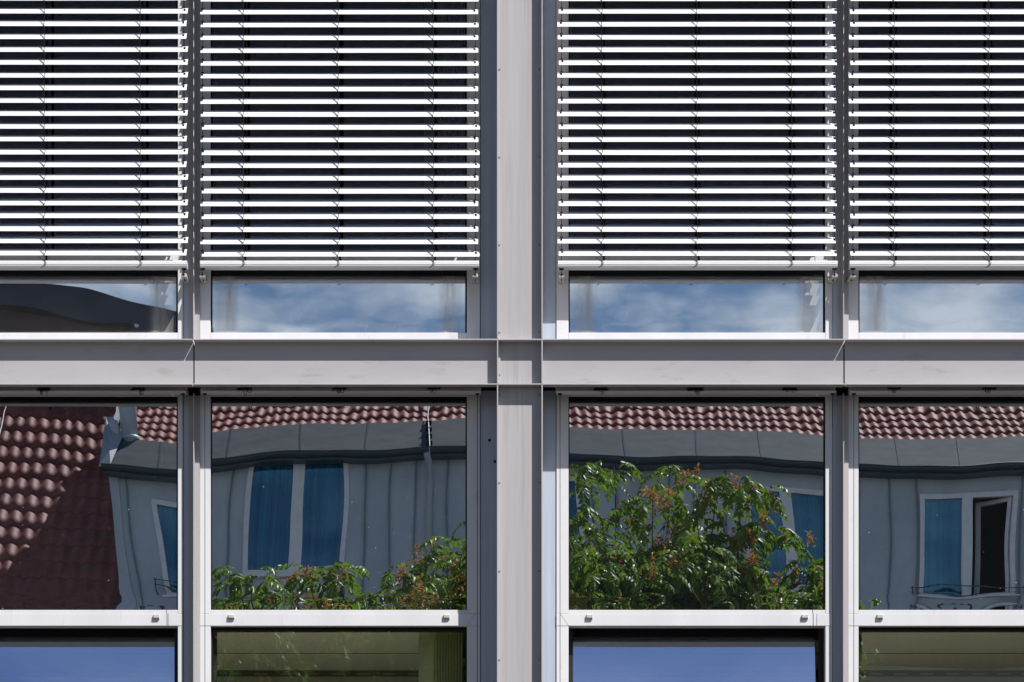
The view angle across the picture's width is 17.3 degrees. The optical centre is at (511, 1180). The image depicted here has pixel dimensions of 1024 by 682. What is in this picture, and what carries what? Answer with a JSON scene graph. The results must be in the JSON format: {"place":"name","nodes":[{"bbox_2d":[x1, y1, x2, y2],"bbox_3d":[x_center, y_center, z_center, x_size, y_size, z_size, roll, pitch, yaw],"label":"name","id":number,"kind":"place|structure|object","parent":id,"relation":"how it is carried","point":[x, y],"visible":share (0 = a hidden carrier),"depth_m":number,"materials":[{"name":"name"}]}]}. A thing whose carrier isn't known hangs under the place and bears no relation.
{"place":"outdoors","nodes":[
{"label":"outdoors","id":0,"kind":"place"},
{"bbox_2d":[0,0,1023,681],"bbox_3d":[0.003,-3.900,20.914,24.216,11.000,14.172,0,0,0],"label":"office building","id":1,"kind":"structure","parent":0,"point":[518,520],"depth_m":14.02,"materials":[{"name":"grey paint"}]},
{"bbox_2d":[0,0,183,338],"bbox_3d":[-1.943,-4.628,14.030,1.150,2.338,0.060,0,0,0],"label":"window","id":2,"kind":"structure","parent":1,"relation":"in","point":[35,304],"depth_m":14.02,"materials":[{"name":"clear glass"}]},
{"bbox_2d":[0,395,183,681],"bbox_3d":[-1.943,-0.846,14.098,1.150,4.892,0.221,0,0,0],"label":"window","id":3,"kind":"structure","parent":1,"relation":"in","point":[92,486],"depth_m":14.02,"materials":[{"name":"clear glass"}]},
{"bbox_2d":[0,387,187,394],"bbox_3d":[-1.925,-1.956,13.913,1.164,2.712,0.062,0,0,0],"label":"raised blind","id":4,"kind":"object","parent":1,"relation":"attached to","point":[93,390],"visible":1,"depth_m":13.90,"materials":[{"name":"white metal"}]},
{"bbox_2d":[0,0,188,283],"bbox_3d":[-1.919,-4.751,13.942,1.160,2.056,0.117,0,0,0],"label":"venetian blind","id":5,"kind":"object","parent":1,"relation":"attached to","point":[46,112],"visible":1,"depth_m":13.90,"materials":[{"name":"grey metal"}]},
{"bbox_2d":[200,0,479,283],"bbox_3d":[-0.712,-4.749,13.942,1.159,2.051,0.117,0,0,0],"label":"venetian blind","id":6,"kind":"object","parent":1,"relation":"attached to","point":[339,264],"visible":1,"depth_m":13.90,"materials":[{"name":"grey metal"}]},
{"bbox_2d":[200,0,479,338],"bbox_3d":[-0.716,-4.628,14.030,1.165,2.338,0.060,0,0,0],"label":"window","id":7,"kind":"structure","parent":1,"relation":"in","point":[235,304],"depth_m":14.02,"materials":[{"name":"clear glass"}]},
{"bbox_2d":[200,389,479,681],"bbox_3d":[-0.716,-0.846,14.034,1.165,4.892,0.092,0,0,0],"label":"window","id":8,"kind":"structure","parent":1,"relation":"in","point":[319,513],"depth_m":14.02,"materials":[{"name":"clear glass"}]},
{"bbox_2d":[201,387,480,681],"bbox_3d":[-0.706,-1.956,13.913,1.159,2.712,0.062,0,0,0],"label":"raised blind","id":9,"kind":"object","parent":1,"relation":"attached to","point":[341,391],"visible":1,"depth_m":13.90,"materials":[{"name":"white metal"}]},
{"bbox_2d":[419,632,461,681],"bbox_3d":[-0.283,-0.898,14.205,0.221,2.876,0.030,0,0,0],"label":"pleated curtain","id":10,"kind":"object","parent":1,"relation":"hanging from","point":[440,656],"depth_m":14.21,"materials":[{"name":"green fabric"}]},
{"bbox_2d":[556,0,831,338],"bbox_3d":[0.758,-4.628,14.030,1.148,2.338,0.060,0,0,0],"label":"window","id":11,"kind":"structure","parent":1,"relation":"in","point":[591,304],"depth_m":14.02,"materials":[{"name":"clear glass"}]},
{"bbox_2d":[556,395,831,681],"bbox_3d":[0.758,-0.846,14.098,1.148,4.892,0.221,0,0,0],"label":"window","id":12,"kind":"structure","parent":1,"relation":"in","point":[694,532],"depth_m":14.02,"materials":[{"name":"clear glass"}]},
{"bbox_2d":[555,387,835,681],"bbox_3d":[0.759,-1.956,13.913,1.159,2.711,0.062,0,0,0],"label":"window frame","id":13,"kind":"object","parent":1,"relation":"attached to","point":[696,391],"visible":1,"depth_m":13.90,"materials":[{"name":"white metal"}]},
{"bbox_2d":[557,0,837,283],"bbox_3d":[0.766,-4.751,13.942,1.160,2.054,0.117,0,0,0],"label":"venetian blind","id":14,"kind":"object","parent":1,"relation":"attached to","point":[793,215],"visible":1,"depth_m":13.90,"materials":[{"name":"grey metal"}]},
{"bbox_2d":[846,0,1023,283],"bbox_3d":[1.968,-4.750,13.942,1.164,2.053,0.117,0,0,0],"label":"venetian blind","id":15,"kind":"object","parent":1,"relation":"attached to","point":[895,264],"visible":1,"depth_m":13.90,"materials":[{"name":"grey metal"}]},
{"bbox_2d":[847,389,1023,681],"bbox_3d":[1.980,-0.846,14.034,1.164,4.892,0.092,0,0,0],"label":"window","id":16,"kind":"structure","parent":1,"relation":"in","point":[936,482],"depth_m":14.02,"materials":[{"name":"clear glass"}]},
{"bbox_2d":[849,387,1023,394],"bbox_3d":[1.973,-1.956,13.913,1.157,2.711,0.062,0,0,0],"label":"raised blind","id":17,"kind":"object","parent":1,"relation":"attached to","point":[936,390],"visible":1,"depth_m":13.90,"materials":[{"name":"white metal"}]},
{"bbox_2d":[849,0,1023,338],"bbox_3d":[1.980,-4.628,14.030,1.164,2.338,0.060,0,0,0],"label":"window","id":18,"kind":"structure","parent":1,"relation":"in","point":[883,304],"depth_m":14.02,"materials":[{"name":"clear glass"}]}
]}

